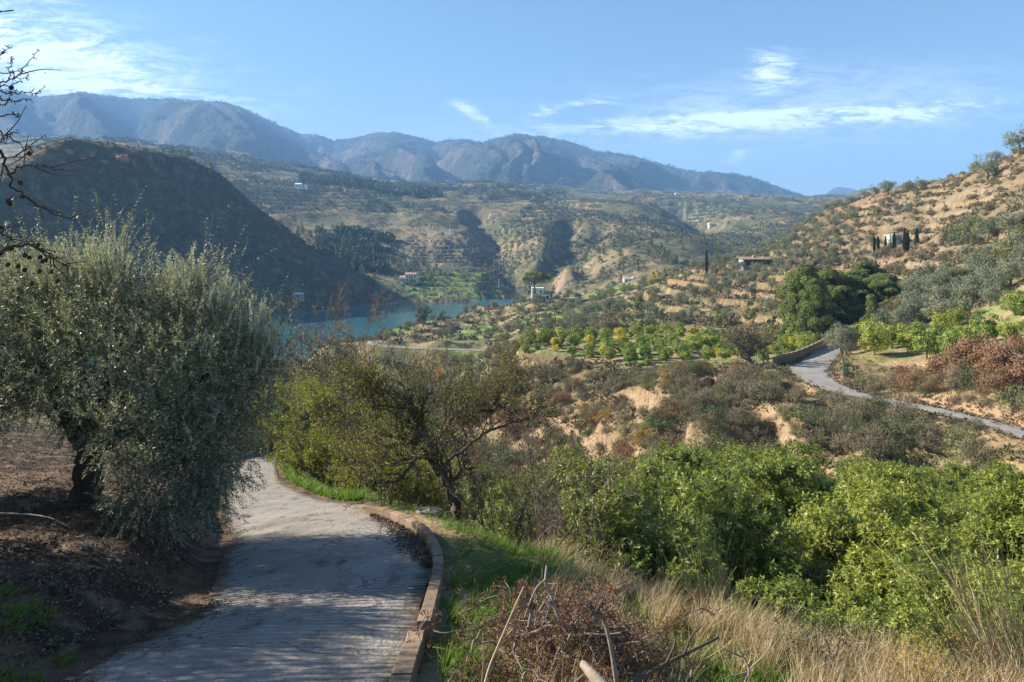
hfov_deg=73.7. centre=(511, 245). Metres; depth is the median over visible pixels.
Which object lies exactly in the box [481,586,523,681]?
dry cane
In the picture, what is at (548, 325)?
olive tree
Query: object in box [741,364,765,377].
bush
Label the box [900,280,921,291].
olive tree
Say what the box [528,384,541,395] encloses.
bush
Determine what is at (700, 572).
broom shrub
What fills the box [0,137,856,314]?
hillside scrub
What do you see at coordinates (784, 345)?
orchard tree
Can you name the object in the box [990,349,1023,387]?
bush
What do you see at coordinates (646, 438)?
bush
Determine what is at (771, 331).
orchard tree
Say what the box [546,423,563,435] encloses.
bush
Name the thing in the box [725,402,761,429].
bush
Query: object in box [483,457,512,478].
thicket bush
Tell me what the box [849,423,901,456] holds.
bush
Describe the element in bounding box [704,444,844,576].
avocado tree
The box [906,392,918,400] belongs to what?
roadside bush
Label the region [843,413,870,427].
bush
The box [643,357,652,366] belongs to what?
orchard tree
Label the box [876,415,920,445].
bush
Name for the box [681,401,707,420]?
bush
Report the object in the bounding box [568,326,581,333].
orchard tree
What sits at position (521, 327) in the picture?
olive tree
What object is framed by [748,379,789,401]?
bush
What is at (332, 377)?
thicket tree
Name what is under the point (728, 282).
olive tree
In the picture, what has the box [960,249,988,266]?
bush
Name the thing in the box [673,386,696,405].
bush
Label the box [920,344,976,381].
bush
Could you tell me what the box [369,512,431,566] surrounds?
leaf drift
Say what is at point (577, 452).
bush
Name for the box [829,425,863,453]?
bush
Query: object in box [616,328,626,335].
orchard tree
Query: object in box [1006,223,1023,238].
bush
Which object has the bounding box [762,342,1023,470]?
roadside weeds
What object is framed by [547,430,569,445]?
bush
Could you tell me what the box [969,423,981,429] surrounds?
roadside bush
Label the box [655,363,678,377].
bush
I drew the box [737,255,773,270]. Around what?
bungalow
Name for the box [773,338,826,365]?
retaining wall
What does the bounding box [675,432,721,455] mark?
bush
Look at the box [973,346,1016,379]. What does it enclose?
bush
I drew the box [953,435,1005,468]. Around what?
bush
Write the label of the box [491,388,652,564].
bare shrub
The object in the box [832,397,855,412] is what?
bush
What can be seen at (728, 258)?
olive tree
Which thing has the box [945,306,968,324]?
orchard tree
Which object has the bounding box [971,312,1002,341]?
orchard tree
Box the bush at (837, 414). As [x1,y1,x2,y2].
[822,405,853,424]
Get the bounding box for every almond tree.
[0,10,95,285]
[267,279,397,414]
[267,319,338,401]
[268,347,320,417]
[284,306,371,394]
[304,306,576,522]
[307,309,401,427]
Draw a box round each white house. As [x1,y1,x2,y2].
[531,285,550,299]
[623,276,637,281]
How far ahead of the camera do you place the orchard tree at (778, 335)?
137.01 m
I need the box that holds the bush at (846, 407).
[830,397,871,423]
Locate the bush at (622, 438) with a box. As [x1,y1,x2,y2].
[614,434,631,445]
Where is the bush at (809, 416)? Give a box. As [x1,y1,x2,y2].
[788,402,830,427]
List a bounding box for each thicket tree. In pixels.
[225,357,285,450]
[228,377,309,459]
[236,345,308,450]
[245,363,348,453]
[270,367,358,460]
[273,354,363,426]
[277,346,361,414]
[295,353,363,435]
[322,358,386,457]
[345,373,434,471]
[380,373,451,475]
[394,394,464,475]
[413,392,487,483]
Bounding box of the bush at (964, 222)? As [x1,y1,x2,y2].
[954,215,973,228]
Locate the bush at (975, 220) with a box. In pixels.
[965,213,987,227]
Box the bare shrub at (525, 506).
[421,395,643,546]
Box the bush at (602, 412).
[593,407,612,424]
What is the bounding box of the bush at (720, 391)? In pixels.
[708,385,734,400]
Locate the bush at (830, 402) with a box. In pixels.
[816,386,851,406]
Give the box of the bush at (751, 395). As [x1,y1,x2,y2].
[735,377,764,401]
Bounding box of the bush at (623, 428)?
[615,420,635,434]
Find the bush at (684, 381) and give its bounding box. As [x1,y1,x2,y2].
[673,369,703,388]
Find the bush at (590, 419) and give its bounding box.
[579,410,600,427]
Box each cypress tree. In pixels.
[705,250,707,273]
[872,236,875,250]
[876,236,879,248]
[892,232,895,249]
[902,229,906,250]
[906,230,909,251]
[914,228,918,243]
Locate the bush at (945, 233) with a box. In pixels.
[938,227,960,241]
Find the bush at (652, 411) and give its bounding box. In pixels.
[644,404,659,420]
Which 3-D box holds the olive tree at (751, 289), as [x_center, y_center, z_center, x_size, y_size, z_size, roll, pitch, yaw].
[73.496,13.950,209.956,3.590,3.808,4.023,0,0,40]
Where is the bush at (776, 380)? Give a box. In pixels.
[746,375,783,397]
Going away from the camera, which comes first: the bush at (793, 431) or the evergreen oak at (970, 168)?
the bush at (793, 431)
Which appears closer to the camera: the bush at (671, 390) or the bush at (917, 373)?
the bush at (917, 373)
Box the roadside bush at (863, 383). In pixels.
[856,378,870,385]
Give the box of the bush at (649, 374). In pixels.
[633,367,658,382]
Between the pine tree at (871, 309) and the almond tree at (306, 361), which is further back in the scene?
the pine tree at (871, 309)
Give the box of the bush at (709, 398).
[694,387,724,407]
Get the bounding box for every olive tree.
[0,186,304,557]
[0,265,37,448]
[382,326,395,340]
[436,328,448,339]
[446,327,454,336]
[447,354,457,363]
[469,303,477,312]
[494,310,502,315]
[513,322,525,334]
[514,305,524,314]
[530,297,539,306]
[533,293,542,299]
[541,319,554,329]
[555,299,564,309]
[556,321,569,329]
[561,311,577,323]
[563,289,573,296]
[568,310,583,323]
[575,299,582,306]
[575,314,590,325]
[577,304,596,315]
[588,301,599,311]
[590,311,598,318]
[593,322,602,329]
[603,297,616,309]
[604,287,615,296]
[611,297,624,310]
[617,310,627,319]
[618,285,629,293]
[619,302,628,311]
[626,283,633,291]
[636,283,645,292]
[643,302,653,313]
[644,314,657,324]
[647,305,661,314]
[651,286,660,293]
[668,270,677,278]
[669,308,680,322]
[671,267,679,272]
[671,291,687,302]
[673,294,687,307]
[678,308,689,318]
[681,272,689,278]
[686,305,698,313]
[687,260,699,266]
[697,260,708,270]
[698,284,711,295]
[705,278,717,286]
[705,295,719,305]
[707,275,718,281]
[708,280,717,293]
[710,265,721,274]
[710,305,717,313]
[713,280,725,292]
[718,312,731,322]
[719,275,729,283]
[720,305,732,316]
[721,253,730,263]
[722,286,734,298]
[724,277,732,287]
[728,270,735,277]
[736,262,747,270]
[736,275,747,287]
[740,293,749,301]
[744,267,754,277]
[746,285,757,295]
[750,248,762,255]
[750,262,759,270]
[755,297,772,309]
[757,270,770,281]
[758,247,768,253]
[760,265,768,271]
[763,299,778,313]
[765,279,778,289]
[770,266,778,273]
[772,256,781,263]
[775,249,784,256]
[776,259,784,266]
[777,264,793,274]
[781,241,791,249]
[786,241,797,249]
[787,258,796,267]
[792,250,802,257]
[794,258,800,267]
[798,232,808,237]
[799,237,809,243]
[799,245,810,258]
[801,257,809,263]
[806,216,815,223]
[809,230,817,238]
[813,249,823,257]
[815,220,823,228]
[817,231,829,240]
[820,259,829,265]
[821,324,861,353]
[823,213,832,219]
[823,253,834,260]
[826,256,840,263]
[826,321,862,356]
[828,202,837,207]
[828,243,838,251]
[831,227,840,233]
[833,199,844,206]
[833,236,846,246]
[839,223,848,231]
[839,252,850,261]
[843,227,855,237]
[846,243,860,253]
[847,211,857,220]
[848,204,855,210]
[864,233,875,245]
[869,306,893,327]
[870,205,881,213]
[877,198,885,205]
[884,217,896,225]
[886,306,913,326]
[887,241,899,252]
[892,204,901,211]
[897,290,919,314]
[898,271,926,291]
[899,300,923,320]
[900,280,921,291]
[900,288,923,299]
[903,296,929,318]
[910,268,930,276]
[913,223,924,232]
[913,272,931,286]
[919,291,937,315]
[920,265,949,291]
[920,293,954,321]
[922,272,952,292]
[923,261,937,272]
[926,286,954,311]
[932,277,961,298]
[932,286,963,308]
[935,260,953,271]
[940,295,976,317]
[945,264,970,277]
[950,272,984,297]
[950,280,982,307]
[957,241,975,258]
[963,266,1008,289]
[965,252,999,278]
[969,256,1007,269]
[970,260,998,280]
[975,283,1003,306]
[976,217,997,237]
[976,242,995,256]
[982,270,1010,292]
[989,257,1023,287]
[996,212,1021,234]
[997,234,1023,248]
[1008,247,1023,261]
[1010,239,1023,252]
[1010,249,1023,272]
[1015,210,1023,222]
[1016,261,1023,274]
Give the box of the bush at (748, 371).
[728,365,756,382]
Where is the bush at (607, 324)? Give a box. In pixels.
[596,314,617,327]
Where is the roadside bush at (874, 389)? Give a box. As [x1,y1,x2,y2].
[865,382,880,391]
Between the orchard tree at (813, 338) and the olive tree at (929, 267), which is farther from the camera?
the olive tree at (929, 267)
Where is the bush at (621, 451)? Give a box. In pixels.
[609,444,636,469]
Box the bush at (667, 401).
[662,395,677,407]
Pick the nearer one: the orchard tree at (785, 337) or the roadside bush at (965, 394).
the roadside bush at (965, 394)
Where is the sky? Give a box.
[0,0,1023,195]
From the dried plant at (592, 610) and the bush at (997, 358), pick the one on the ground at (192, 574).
the bush at (997, 358)
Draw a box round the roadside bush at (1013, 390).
[1005,382,1023,395]
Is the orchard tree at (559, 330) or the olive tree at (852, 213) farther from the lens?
the olive tree at (852, 213)
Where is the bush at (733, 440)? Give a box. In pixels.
[719,437,740,449]
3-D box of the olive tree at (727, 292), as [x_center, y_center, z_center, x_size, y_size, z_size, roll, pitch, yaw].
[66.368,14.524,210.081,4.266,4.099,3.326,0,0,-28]
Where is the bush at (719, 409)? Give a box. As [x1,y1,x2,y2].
[701,404,732,420]
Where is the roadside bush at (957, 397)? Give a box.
[944,393,961,404]
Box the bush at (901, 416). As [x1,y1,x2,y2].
[877,406,917,430]
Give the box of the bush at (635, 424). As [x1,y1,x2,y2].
[629,421,644,438]
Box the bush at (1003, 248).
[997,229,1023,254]
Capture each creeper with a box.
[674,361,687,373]
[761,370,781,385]
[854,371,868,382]
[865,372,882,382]
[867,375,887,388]
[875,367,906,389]
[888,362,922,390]
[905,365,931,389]
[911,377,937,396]
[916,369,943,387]
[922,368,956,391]
[942,364,975,392]
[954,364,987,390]
[971,361,1023,397]
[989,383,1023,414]
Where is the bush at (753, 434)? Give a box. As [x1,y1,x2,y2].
[739,424,772,448]
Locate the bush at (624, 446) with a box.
[608,436,635,461]
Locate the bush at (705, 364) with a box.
[686,359,709,374]
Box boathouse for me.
[293,293,304,301]
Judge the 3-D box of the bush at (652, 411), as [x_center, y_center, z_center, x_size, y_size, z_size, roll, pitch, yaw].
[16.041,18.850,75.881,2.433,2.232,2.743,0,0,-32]
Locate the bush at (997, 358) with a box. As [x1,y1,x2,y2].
[965,336,1023,380]
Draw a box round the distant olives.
[390,183,924,317]
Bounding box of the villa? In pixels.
[399,271,419,283]
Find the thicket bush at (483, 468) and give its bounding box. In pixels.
[457,457,501,483]
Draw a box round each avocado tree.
[164,363,242,444]
[438,461,505,532]
[452,466,496,515]
[468,472,554,536]
[476,498,540,540]
[498,436,672,570]
[514,462,565,493]
[543,465,749,620]
[560,450,690,531]
[623,453,706,540]
[637,451,687,472]
[639,460,821,620]
[643,437,722,501]
[676,498,762,569]
[692,442,751,497]
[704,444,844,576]
[720,437,773,480]
[728,458,821,508]
[728,559,842,653]
[734,436,854,508]
[766,474,959,610]
[789,575,920,652]
[801,466,938,568]
[819,503,990,620]
[820,448,943,525]
[821,461,964,561]
[828,461,878,508]
[830,453,850,479]
[835,599,993,665]
[836,456,882,489]
[861,459,908,472]
[879,533,1023,635]
[908,459,968,523]
[912,463,939,517]
[918,550,1023,662]
[921,581,1023,678]
[923,456,1009,524]
[938,505,1017,577]
[939,481,1006,519]
[943,479,1022,526]
[951,451,1023,577]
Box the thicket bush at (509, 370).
[492,355,528,380]
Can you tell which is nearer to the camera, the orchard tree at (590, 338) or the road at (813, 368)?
the road at (813, 368)
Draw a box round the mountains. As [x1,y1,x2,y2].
[0,88,856,195]
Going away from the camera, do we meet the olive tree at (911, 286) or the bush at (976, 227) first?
the olive tree at (911, 286)
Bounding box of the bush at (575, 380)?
[564,376,588,390]
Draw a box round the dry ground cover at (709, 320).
[215,152,1023,479]
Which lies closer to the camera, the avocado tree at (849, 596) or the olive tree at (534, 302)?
the avocado tree at (849, 596)
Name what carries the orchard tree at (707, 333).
on the ground at (192, 574)
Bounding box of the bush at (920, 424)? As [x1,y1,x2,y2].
[905,417,948,444]
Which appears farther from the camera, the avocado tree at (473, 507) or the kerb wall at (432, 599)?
the avocado tree at (473, 507)
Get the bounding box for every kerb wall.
[357,504,442,643]
[389,630,424,681]
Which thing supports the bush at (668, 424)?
on the ground at (192, 574)
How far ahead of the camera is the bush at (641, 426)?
71.74 m
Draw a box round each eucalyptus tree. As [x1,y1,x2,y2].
[414,302,432,326]
[435,310,446,322]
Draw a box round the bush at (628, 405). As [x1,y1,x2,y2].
[611,396,639,414]
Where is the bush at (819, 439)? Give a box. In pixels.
[797,426,827,450]
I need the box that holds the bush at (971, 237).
[957,232,988,246]
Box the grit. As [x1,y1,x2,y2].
[0,450,519,681]
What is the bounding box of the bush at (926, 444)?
[912,431,949,453]
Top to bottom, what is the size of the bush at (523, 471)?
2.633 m
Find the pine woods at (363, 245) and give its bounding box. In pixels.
[0,87,802,273]
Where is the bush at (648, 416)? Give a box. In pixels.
[643,413,658,423]
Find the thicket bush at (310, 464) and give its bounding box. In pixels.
[290,432,328,478]
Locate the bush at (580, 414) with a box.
[577,406,589,422]
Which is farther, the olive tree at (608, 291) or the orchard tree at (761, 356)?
the olive tree at (608, 291)
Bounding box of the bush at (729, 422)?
[720,416,740,429]
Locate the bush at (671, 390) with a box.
[666,384,686,398]
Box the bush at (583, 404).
[578,402,591,412]
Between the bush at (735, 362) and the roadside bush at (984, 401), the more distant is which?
the bush at (735, 362)
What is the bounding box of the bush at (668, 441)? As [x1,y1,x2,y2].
[641,430,683,456]
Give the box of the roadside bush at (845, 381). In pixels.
[841,378,854,386]
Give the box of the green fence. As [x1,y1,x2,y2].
[843,363,847,377]
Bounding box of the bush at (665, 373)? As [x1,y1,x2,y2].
[657,368,673,388]
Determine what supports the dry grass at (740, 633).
on the ground at (192, 574)
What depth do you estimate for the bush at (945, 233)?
167.55 m
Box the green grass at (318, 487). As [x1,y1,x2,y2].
[0,460,876,681]
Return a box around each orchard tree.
[518,335,532,346]
[520,342,530,352]
[523,331,533,340]
[534,343,540,349]
[536,327,551,344]
[542,326,554,337]
[550,337,561,347]
[551,344,559,351]
[555,326,567,335]
[566,333,581,345]
[566,344,576,355]
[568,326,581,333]
[570,329,585,338]
[582,340,596,351]
[584,327,598,339]
[584,334,594,342]
[585,351,594,358]
[598,328,613,341]
[599,339,614,346]
[599,342,612,354]
[602,336,610,342]
[603,346,616,355]
[603,348,614,360]
[615,334,628,343]
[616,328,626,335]
[617,341,627,353]
[620,341,636,353]
[622,346,638,362]
[628,321,642,331]
[628,330,640,337]
[634,331,645,342]
[635,335,649,347]
[639,340,651,350]
[639,344,651,357]
[642,354,653,359]
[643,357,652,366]
[645,324,655,333]
[649,332,659,344]
[652,337,663,345]
[653,341,664,351]
[655,324,666,333]
[655,338,667,348]
[655,346,673,362]
[660,322,672,332]
[662,331,672,342]
[667,332,679,344]
[672,339,686,347]
[672,341,691,356]
[674,322,685,329]
[675,326,685,337]
[679,349,693,361]
[686,332,702,346]
[689,339,703,351]
[690,327,699,333]
[700,328,713,338]
[700,345,715,360]
[703,333,719,347]
[712,342,727,350]
[714,348,722,356]
[720,348,730,359]
[727,343,737,356]
[759,323,777,336]
[760,351,769,360]
[766,339,779,353]
[771,338,789,355]
[773,336,787,349]
[777,334,793,340]
[778,323,790,334]
[780,348,790,353]
[783,336,794,344]
[786,341,797,350]
[793,332,801,341]
[795,334,811,348]
[804,330,822,342]
[851,318,868,342]
[858,324,891,355]
[859,317,887,344]
[874,322,905,348]
[895,329,918,351]
[904,321,926,334]
[909,320,947,358]
[929,312,953,333]
[935,324,973,355]
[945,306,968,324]
[948,325,982,347]
[954,324,968,332]
[968,317,981,327]
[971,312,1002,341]
[996,317,1023,340]
[999,288,1023,315]
[1013,293,1023,313]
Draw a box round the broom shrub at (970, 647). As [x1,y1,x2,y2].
[919,599,1022,672]
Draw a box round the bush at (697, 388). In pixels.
[684,380,714,401]
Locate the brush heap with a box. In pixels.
[394,563,765,681]
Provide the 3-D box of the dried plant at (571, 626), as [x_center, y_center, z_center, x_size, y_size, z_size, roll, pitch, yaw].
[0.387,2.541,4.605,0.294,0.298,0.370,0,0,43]
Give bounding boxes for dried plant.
[511,575,548,627]
[545,607,592,644]
[569,570,618,681]
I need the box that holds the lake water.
[3,299,527,395]
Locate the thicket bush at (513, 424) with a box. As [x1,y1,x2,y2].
[493,399,531,434]
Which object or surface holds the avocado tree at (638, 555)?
on the ground at (192, 574)
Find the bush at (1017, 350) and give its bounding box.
[973,329,1023,383]
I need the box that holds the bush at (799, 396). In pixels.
[782,386,807,401]
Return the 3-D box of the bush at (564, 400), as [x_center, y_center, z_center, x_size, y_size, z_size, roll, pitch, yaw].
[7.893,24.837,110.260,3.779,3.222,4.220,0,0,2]
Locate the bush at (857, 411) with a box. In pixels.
[838,396,886,419]
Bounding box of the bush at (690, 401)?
[676,392,704,411]
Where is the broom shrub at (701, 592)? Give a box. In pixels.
[678,560,738,626]
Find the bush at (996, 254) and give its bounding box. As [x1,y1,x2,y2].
[986,244,1011,260]
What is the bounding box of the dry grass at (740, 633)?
[510,531,1023,681]
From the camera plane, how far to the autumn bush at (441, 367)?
245.72 m
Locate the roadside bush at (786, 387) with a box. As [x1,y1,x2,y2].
[783,384,791,390]
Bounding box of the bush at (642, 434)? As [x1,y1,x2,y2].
[631,423,656,445]
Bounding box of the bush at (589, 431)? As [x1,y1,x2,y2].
[578,422,595,439]
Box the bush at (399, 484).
[325,439,429,503]
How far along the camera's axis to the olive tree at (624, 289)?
295.83 m
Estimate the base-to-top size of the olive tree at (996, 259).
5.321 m
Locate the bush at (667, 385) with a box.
[660,373,683,393]
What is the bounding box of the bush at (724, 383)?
[714,375,744,397]
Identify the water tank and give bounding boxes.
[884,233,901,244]
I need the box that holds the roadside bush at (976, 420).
[963,417,984,428]
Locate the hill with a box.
[0,138,398,341]
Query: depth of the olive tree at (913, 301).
114.41 m
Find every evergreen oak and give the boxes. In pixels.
[858,187,869,196]
[868,184,880,194]
[878,180,897,193]
[898,179,917,190]
[915,176,927,189]
[939,179,949,186]
[967,159,981,171]
[969,152,1002,183]
[984,151,1003,160]
[1001,122,1023,154]
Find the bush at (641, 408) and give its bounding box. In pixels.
[636,404,648,413]
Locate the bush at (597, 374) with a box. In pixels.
[585,370,604,381]
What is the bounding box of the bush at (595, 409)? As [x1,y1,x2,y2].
[581,401,608,417]
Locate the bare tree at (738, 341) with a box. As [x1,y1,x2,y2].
[710,318,781,364]
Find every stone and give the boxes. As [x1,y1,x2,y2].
[36,562,46,567]
[110,615,119,620]
[415,507,443,517]
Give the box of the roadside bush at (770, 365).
[764,362,774,368]
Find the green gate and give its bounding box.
[749,352,763,364]
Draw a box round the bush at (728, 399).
[716,392,738,406]
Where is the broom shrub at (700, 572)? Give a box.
[648,504,755,626]
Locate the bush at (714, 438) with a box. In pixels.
[690,428,734,454]
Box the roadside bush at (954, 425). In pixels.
[949,422,969,435]
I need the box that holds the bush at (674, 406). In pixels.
[652,395,685,424]
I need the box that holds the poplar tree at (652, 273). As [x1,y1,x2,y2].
[650,271,655,282]
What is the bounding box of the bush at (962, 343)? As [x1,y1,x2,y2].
[941,332,1002,379]
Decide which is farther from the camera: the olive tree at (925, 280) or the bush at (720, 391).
the olive tree at (925, 280)
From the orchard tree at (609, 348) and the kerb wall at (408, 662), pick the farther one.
the orchard tree at (609, 348)
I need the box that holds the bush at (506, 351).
[498,343,517,359]
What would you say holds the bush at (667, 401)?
on the ground at (192, 574)
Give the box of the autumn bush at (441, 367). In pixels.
[431,365,445,380]
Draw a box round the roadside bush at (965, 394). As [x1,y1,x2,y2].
[959,391,974,403]
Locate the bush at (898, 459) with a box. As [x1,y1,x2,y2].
[867,434,916,465]
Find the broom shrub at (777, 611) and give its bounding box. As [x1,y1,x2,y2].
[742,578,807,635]
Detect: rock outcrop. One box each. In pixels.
[65,149,73,154]
[115,154,129,162]
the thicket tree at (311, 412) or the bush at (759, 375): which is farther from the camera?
the bush at (759, 375)
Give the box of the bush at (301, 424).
[237,360,407,486]
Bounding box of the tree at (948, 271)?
[941,265,973,280]
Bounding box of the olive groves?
[164,143,871,274]
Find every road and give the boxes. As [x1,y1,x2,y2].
[367,341,486,351]
[789,345,1023,438]
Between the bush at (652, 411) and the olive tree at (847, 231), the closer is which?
the bush at (652, 411)
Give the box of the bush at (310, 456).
[266,377,433,490]
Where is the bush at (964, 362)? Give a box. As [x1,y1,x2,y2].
[924,338,989,382]
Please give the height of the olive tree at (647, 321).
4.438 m
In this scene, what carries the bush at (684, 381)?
on the ground at (192, 574)
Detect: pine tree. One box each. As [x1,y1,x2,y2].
[359,264,365,274]
[371,273,377,282]
[421,272,425,281]
[618,248,623,256]
[633,296,644,312]
[660,248,666,256]
[669,255,674,265]
[677,235,683,242]
[714,310,722,323]
[742,298,757,324]
[773,269,800,327]
[781,263,833,340]
[795,278,834,340]
[815,268,855,306]
[825,285,866,326]
[839,270,873,311]
[845,261,888,278]
[853,273,903,306]
[859,293,879,324]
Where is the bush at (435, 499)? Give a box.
[341,444,480,528]
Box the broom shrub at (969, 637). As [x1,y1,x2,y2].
[891,487,1023,675]
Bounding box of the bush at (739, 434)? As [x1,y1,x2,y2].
[720,425,753,446]
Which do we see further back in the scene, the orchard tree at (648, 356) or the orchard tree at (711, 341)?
the orchard tree at (711, 341)
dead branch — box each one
[0,512,69,527]
[522,565,566,631]
[630,626,718,681]
[722,639,772,681]
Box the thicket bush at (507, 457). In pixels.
[485,436,526,466]
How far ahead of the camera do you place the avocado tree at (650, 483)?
25.12 m
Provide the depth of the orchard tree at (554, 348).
140.64 m
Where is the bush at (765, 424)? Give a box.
[746,413,777,438]
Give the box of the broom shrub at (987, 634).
[868,519,1023,679]
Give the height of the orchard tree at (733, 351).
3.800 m
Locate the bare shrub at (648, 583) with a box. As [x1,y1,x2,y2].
[601,566,688,608]
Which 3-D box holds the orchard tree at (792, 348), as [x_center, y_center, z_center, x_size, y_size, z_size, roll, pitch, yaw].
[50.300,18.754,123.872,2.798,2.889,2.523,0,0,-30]
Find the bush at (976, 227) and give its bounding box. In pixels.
[971,221,986,233]
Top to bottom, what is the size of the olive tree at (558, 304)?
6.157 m
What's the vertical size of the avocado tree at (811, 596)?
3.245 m
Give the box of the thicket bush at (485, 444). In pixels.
[471,434,493,456]
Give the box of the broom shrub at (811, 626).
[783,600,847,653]
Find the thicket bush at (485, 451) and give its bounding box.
[460,445,496,478]
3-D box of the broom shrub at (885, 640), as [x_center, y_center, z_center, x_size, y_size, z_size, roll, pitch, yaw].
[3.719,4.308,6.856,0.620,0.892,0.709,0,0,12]
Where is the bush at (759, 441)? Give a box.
[737,437,776,457]
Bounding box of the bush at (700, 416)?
[690,407,721,424]
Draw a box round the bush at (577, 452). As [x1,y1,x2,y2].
[567,444,588,458]
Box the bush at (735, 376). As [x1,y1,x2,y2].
[717,370,745,388]
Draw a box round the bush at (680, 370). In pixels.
[671,365,697,379]
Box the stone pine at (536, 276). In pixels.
[522,272,550,296]
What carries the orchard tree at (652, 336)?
on the ground at (192, 574)
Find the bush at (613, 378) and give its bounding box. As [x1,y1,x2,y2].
[602,374,619,384]
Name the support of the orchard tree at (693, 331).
on the ground at (192, 574)
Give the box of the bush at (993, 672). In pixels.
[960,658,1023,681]
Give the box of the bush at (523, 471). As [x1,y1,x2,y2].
[522,461,541,474]
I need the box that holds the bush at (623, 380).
[614,372,637,385]
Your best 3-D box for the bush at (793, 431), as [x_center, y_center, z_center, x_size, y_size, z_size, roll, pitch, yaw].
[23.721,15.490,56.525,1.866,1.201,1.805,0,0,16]
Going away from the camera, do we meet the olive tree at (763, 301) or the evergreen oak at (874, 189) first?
the olive tree at (763, 301)
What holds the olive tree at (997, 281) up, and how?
on the ground at (192, 574)
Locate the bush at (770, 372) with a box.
[767,370,782,381]
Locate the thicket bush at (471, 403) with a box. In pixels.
[455,393,481,424]
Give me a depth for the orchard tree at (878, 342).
89.90 m
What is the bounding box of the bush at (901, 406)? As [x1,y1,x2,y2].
[872,396,921,426]
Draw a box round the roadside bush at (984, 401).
[975,392,994,406]
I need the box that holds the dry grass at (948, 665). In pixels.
[879,622,1013,681]
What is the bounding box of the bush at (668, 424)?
[641,409,679,434]
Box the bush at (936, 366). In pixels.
[923,355,962,377]
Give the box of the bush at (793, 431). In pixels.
[788,427,808,437]
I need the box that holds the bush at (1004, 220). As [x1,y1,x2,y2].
[994,212,1020,227]
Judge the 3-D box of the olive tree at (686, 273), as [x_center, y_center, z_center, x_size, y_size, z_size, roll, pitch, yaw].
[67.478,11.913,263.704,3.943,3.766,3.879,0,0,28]
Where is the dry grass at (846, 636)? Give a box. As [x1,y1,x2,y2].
[766,601,882,681]
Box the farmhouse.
[294,183,307,189]
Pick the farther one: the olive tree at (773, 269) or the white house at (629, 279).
the white house at (629, 279)
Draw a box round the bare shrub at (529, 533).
[414,426,605,550]
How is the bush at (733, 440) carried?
on the ground at (192, 574)
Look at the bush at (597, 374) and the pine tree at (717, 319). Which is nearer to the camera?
the bush at (597, 374)
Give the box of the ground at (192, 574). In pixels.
[0,134,1023,681]
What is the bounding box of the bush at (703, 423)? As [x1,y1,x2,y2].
[688,409,728,436]
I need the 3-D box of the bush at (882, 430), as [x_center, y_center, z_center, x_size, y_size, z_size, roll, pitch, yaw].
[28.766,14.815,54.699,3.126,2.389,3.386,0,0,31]
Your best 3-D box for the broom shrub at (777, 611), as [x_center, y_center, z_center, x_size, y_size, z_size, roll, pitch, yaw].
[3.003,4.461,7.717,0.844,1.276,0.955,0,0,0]
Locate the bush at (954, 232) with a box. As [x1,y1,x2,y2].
[947,223,972,240]
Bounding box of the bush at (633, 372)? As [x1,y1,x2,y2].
[620,367,641,381]
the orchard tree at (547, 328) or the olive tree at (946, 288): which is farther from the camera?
the orchard tree at (547, 328)
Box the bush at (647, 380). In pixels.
[636,374,658,390]
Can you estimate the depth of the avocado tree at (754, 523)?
15.66 m
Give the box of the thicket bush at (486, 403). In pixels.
[472,388,502,417]
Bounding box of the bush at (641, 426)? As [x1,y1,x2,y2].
[636,420,649,430]
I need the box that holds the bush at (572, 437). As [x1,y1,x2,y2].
[562,433,580,447]
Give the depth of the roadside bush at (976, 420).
53.00 m
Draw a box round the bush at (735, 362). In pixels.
[728,358,751,374]
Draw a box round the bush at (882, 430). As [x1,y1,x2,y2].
[850,416,892,440]
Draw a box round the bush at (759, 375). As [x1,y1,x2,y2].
[738,369,766,387]
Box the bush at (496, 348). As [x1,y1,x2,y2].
[489,341,506,355]
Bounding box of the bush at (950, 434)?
[939,423,987,452]
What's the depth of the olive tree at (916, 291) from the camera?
124.57 m
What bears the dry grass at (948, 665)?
on the ground at (192, 574)
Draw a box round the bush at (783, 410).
[774,404,794,421]
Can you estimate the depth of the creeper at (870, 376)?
78.73 m
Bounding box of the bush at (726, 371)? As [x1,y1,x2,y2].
[714,366,750,383]
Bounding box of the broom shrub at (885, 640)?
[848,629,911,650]
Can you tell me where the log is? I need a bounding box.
[580,660,607,681]
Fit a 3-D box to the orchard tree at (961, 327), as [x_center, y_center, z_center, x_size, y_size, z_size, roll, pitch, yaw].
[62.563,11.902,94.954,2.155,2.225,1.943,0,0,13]
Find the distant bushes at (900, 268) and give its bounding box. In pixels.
[334,146,1023,476]
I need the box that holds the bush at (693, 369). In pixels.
[682,360,708,376]
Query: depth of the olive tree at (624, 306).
212.99 m
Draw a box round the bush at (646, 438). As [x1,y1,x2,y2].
[636,431,659,448]
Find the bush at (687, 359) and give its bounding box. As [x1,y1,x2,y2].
[682,356,701,368]
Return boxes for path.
[69,445,432,681]
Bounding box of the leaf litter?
[0,432,391,681]
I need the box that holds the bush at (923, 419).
[906,412,943,434]
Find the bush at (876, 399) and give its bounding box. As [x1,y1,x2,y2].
[859,392,895,415]
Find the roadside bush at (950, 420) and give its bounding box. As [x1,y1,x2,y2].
[944,417,956,423]
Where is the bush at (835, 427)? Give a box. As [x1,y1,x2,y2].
[814,415,852,442]
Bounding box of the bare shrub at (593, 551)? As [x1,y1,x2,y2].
[548,506,644,588]
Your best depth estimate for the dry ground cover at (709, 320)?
181.23 m
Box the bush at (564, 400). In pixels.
[550,389,571,405]

